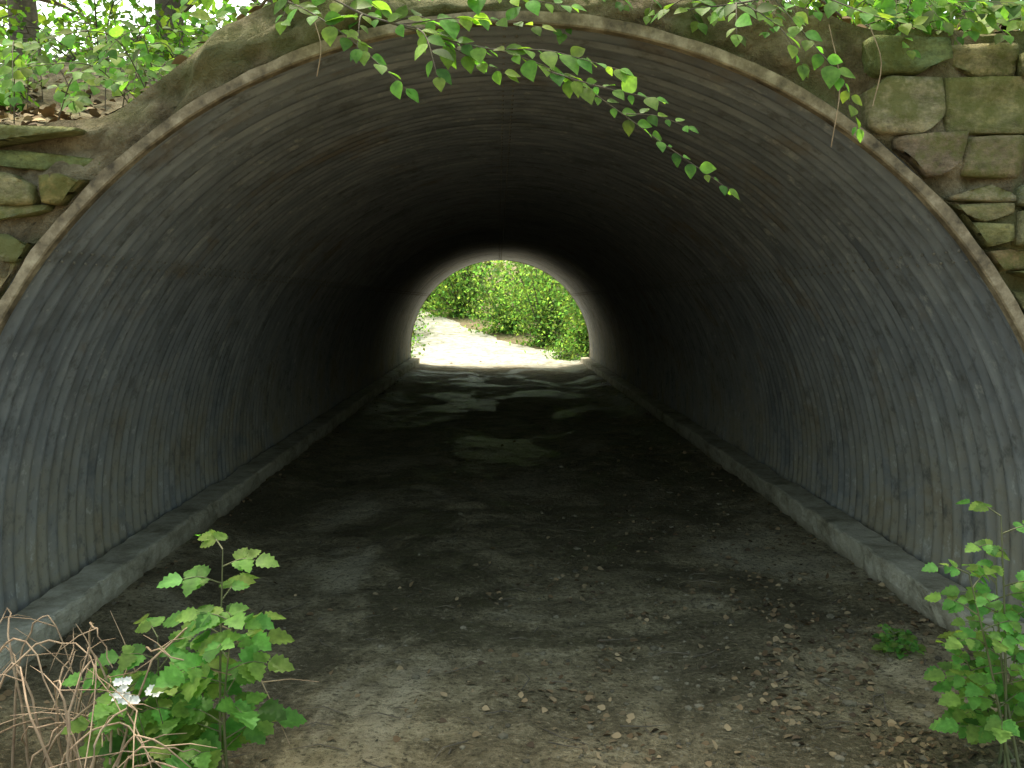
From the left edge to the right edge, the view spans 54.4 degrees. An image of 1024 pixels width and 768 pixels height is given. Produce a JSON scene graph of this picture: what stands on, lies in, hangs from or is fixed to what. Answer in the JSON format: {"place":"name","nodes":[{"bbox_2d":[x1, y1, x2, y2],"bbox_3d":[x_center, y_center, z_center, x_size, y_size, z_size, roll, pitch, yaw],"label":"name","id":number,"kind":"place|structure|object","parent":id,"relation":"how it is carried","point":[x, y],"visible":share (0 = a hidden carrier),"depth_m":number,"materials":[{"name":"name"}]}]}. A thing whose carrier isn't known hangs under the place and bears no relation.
{"place":"outdoors","nodes":[
{"label":"outdoors","id":0,"kind":"place"},
{"bbox_2d":[423,262,583,351],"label":"ground","id":1,"kind":"structure","parent":0,"point":[466,321],"depth_m":38.89,"materials":[{"name":"beige soil"}]},
{"bbox_2d":[0,125,99,295],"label":"stone retaining wall","id":2,"kind":"structure","parent":1,"relation":"on","point":[19,197],"depth_m":3.81,"materials":[{"name":"stone"}]},
{"bbox_2d":[411,317,433,357],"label":"bush","id":3,"kind":"object","parent":1,"relation":"on","point":[425,326],"visible":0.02,"depth_m":28.66,"materials":[{"name":"green plant"}]},
{"bbox_2d":[413,289,435,339],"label":"bush","id":4,"kind":"object","parent":1,"relation":"on","point":[424,311],"visible":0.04,"depth_m":35.13,"materials":[{"name":"green plant"}]},
{"bbox_2d":[422,267,501,308],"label":"bush","id":5,"kind":"object","parent":1,"relation":"on","point":[432,304],"visible":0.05,"depth_m":46.82,"materials":[{"name":"green plant"}]},
{"bbox_2d":[418,260,523,317],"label":"bush","id":6,"kind":"object","parent":1,"relation":"on","point":[455,306],"visible":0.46,"depth_m":42.17,"materials":[{"name":"green plant"}]},
{"bbox_2d":[444,260,551,334],"bbox_3d":[-0.018,-3.993,36.372,4.823,4.364,4.884,-2,5,-23],"label":"bush","id":7,"kind":"object","parent":1,"relation":"on","point":[498,320],"visible":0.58,"depth_m":35.82,"materials":[{"name":"green plant"}]},
{"bbox_2d":[451,261,562,319],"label":"bush","id":8,"kind":"object","parent":1,"relation":"on","point":[516,270],"visible":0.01,"depth_m":40.51,"materials":[{"name":"green plant"}]},
{"bbox_2d":[471,260,580,346],"bbox_3d":[1.208,-3.150,32.430,5.108,3.970,3.964,0,5,-1],"label":"bush","id":9,"kind":"object","parent":1,"relation":"on","point":[545,319],"visible":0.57,"depth_m":32.23,"materials":[{"name":"green plant"}]},
{"bbox_2d":[508,282,588,356],"bbox_3d":[2.256,-2.702,28.905,3.256,3.964,4.132,-4,6,-39],"label":"bush","id":10,"kind":"object","parent":1,"relation":"on","point":[579,325],"visible":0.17,"depth_m":28.84,"materials":[{"name":"green plant"}]},
{"bbox_2d":[533,278,583,337],"bbox_3d":[3.310,-4.005,33.099,5.243,5.063,5.675,0,5,-1],"label":"bush","id":11,"kind":"object","parent":1,"relation":"on","point":[567,310],"visible":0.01,"depth_m":32.34,"materials":[{"name":"green plant"}]},
{"bbox_2d":[540,328,588,360],"bbox_3d":[1.530,-1.065,27.590,1.465,1.006,1.686,1,5,11],"label":"bush","id":12,"kind":"object","parent":1,"relation":"on","point":[565,355],"visible":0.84,"depth_m":27.45,"materials":[{"name":"green plant"}]},
{"bbox_2d":[859,35,1023,313],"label":"stone retaining wall","id":13,"kind":"structure","parent":1,"relation":"on","point":[984,99],"depth_m":3.85,"materials":[{"name":"stone"}]},
{"bbox_2d":[0,0,1020,261],"label":"sky","id":14,"kind":"structure","parent":0,"point":[87,8],"materials":[{"name":"white"}]},
{"bbox_2d":[0,311,1023,767],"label":"dirt path","id":15,"kind":"structure","parent":0,"point":[464,417],"depth_m":5.29,"materials":[{"name":"brown soil"}]},
{"bbox_2d":[109,676,170,767],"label":"white flower","id":16,"kind":"object","parent":15,"relation":"on","point":[124,687],"visible":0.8,"depth_m":2.96,"materials":[{"name":"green plant"}]},
{"bbox_2d":[61,614,244,767],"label":"leafy weed","id":17,"kind":"object","parent":15,"relation":"on","point":[130,657],"visible":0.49,"depth_m":3.07,"materials":[{"name":"green plant"}]},
{"bbox_2d":[0,608,316,767],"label":"dry bramble canes","id":18,"kind":"object","parent":15,"relation":"on","point":[70,749],"visible":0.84,"depth_m":3.03,"materials":[{"name":"beige plant"}]},
{"bbox_2d":[135,529,306,767],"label":"leafy weed","id":19,"kind":"object","parent":15,"relation":"on","point":[195,676],"visible":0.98,"depth_m":3.02,"materials":[{"name":"green plant"}]},
{"bbox_2d":[0,11,1023,684],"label":"corrugated metal tunnel","id":20,"kind":"structure","parent":15,"relation":"on","point":[212,303],"depth_m":5.67,"materials":[{"name":"metal"}]},
{"bbox_2d":[0,378,1023,767],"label":"leaf litter","id":21,"kind":"object","parent":15,"relation":"on","point":[740,706],"visible":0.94,"depth_m":4.24,"materials":[{"name":"brown plant"}]},
{"bbox_2d":[17,335,1023,767],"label":"pebbles","id":22,"kind":"object","parent":15,"relation":"on","point":[795,743],"visible":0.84,"depth_m":4.25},
{"bbox_2d":[222,423,1002,767],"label":"fallen twigs","id":23,"kind":"object","parent":15,"relation":"on","point":[562,681],"visible":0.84,"depth_m":3.90,"materials":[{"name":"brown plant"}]},
{"bbox_2d":[872,624,926,658],"bbox_3d":[1.749,1.177,4.492,0.251,0.127,0.293,3,6,36],"label":"leafy weed","id":24,"kind":"object","parent":15,"relation":"on","point":[899,642],"visible":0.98,"depth_m":4.48,"materials":[{"name":"green plant"}]},
{"bbox_2d":[921,499,1023,767],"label":"leafy weed","id":25,"kind":"object","parent":15,"relation":"on","point":[976,690],"visible":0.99,"depth_m":3.23,"materials":[{"name":"green plant"}]},
{"bbox_2d":[924,605,1023,763],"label":"leafy weed","id":26,"kind":"object","parent":15,"relation":"on","point":[979,664],"visible":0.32,"depth_m":3.42,"materials":[{"name":"green plant"}]},
{"bbox_2d":[0,0,1023,298],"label":"earth embankment","id":27,"kind":"structure","parent":0,"point":[228,52],"depth_m":3.86,"materials":[{"name":"brown soil"}]},
{"bbox_2d":[0,91,23,106],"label":"bush","id":28,"kind":"object","parent":27,"relation":"on","point":[2,98],"visible":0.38,"depth_m":4.79,"materials":[{"name":"green plant"}]},
{"bbox_2d":[0,23,60,111],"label":"bush","id":29,"kind":"object","parent":27,"relation":"on","point":[20,107],"visible":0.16,"depth_m":5.58,"materials":[{"name":"green plant"}]},
{"bbox_2d":[0,0,151,64],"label":"deciduous tree","id":30,"kind":"object","parent":27,"relation":"on","point":[54,3],"visible":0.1,"depth_m":18.49,"materials":[{"name":"green plant"}]},
{"bbox_2d":[0,28,191,119],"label":"bank shrub","id":31,"kind":"object","parent":27,"relation":"on","point":[88,58],"visible":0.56,"depth_m":5.39,"materials":[{"name":"green plant"}]},
{"bbox_2d":[0,0,193,64],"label":"bush","id":32,"kind":"object","parent":27,"relation":"on","point":[14,24],"visible":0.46,"depth_m":8.13,"materials":[{"name":"green plant"}]},
{"bbox_2d":[0,4,228,123],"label":"bank shrub","id":33,"kind":"object","parent":27,"relation":"on","point":[117,83],"visible":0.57,"depth_m":4.03,"materials":[{"name":"green plant"}]},
{"bbox_2d":[0,0,275,65],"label":"deciduous tree","id":34,"kind":"object","parent":27,"relation":"on","point":[32,15],"visible":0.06,"depth_m":11.48,"materials":[{"name":"green plant"}]},
{"bbox_2d":[60,0,236,78],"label":"bush","id":35,"kind":"object","parent":27,"relation":"on","point":[158,35],"visible":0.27,"depth_m":6.74,"materials":[{"name":"green plant"}]},
{"bbox_2d":[154,0,276,60],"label":"deciduous tree","id":36,"kind":"object","parent":27,"relation":"on","point":[167,10],"visible":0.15,"depth_m":8.63,"materials":[{"name":"green plant"}]},
{"bbox_2d":[200,0,272,17],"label":"deciduous tree","id":37,"kind":"object","parent":27,"relation":"on","point":[238,6],"depth_m":16.71,"materials":[{"name":"green plant"}]},
{"bbox_2d":[172,0,604,28],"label":"bank shrub","id":38,"kind":"object","parent":27,"relation":"on","point":[207,4],"visible":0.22,"depth_m":3.85,"materials":[{"name":"green plant"}]},
{"bbox_2d":[259,0,739,199],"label":"overhanging branch","id":39,"kind":"object","parent":27,"relation":"on","point":[449,25],"visible":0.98,"depth_m":3.38,"materials":[{"name":"green plant"}]},
{"bbox_2d":[0,0,1006,125],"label":"leaf litter","id":40,"kind":"object","parent":27,"relation":"on","point":[47,111],"visible":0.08,"depth_m":4.24,"materials":[{"name":"brown plant"}]},
{"bbox_2d":[314,22,881,146],"bbox_3d":[0.314,-1.098,3.652,2.074,0.451,0.054,0,5,-1],"label":"hanging vine","id":41,"kind":"object","parent":27,"relation":"hanging from","point":[832,42],"visible":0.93,"depth_m":3.65,"materials":[{"name":"plant"}]},
{"bbox_2d":[553,0,1023,59],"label":"bank shrub","id":42,"kind":"object","parent":27,"relation":"on","point":[934,10],"visible":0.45,"depth_m":3.74,"materials":[{"name":"green plant"}]},
{"bbox_2d":[651,0,927,142],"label":"overhanging branch","id":43,"kind":"object","parent":27,"relation":"on","point":[831,76],"visible":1,"depth_m":3.45,"materials":[{"name":"green plant"}]},
{"bbox_2d":[795,0,911,18],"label":"bush","id":44,"kind":"object","parent":27,"relation":"on","point":[811,2],"visible":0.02,"depth_m":7.53,"materials":[{"name":"green plant"}]},
{"bbox_2d":[794,0,1003,28],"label":"bush","id":45,"kind":"object","parent":27,"relation":"on","point":[854,3],"visible":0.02,"depth_m":5.13,"materials":[{"name":"green plant"}]},
{"bbox_2d":[809,0,997,27],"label":"deciduous tree","id":46,"kind":"object","parent":27,"relation":"on","point":[960,18],"depth_m":9.75,"materials":[{"name":"green plant"}]},
{"bbox_2d":[851,0,1023,49],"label":"bank shrub","id":47,"kind":"object","parent":27,"relation":"on","point":[1015,14],"visible":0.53,"depth_m":3.73,"materials":[{"name":"green plant"}]},
{"bbox_2d":[961,0,1022,29],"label":"bush","id":48,"kind":"object","parent":27,"relation":"on","point":[999,9],"visible":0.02,"depth_m":5.38,"materials":[{"name":"green plant"}]},
{"bbox_2d":[487,260,578,332],"bbox_3d":[1.108,-2.685,26.544,3.561,2.671,1.564,0,5,-1],"label":"overhanging branch","id":49,"kind":"object","parent":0,"point":[557,288],"visible":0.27,"depth_m":26.53,"materials":[{"name":"green plant"}]}
]}

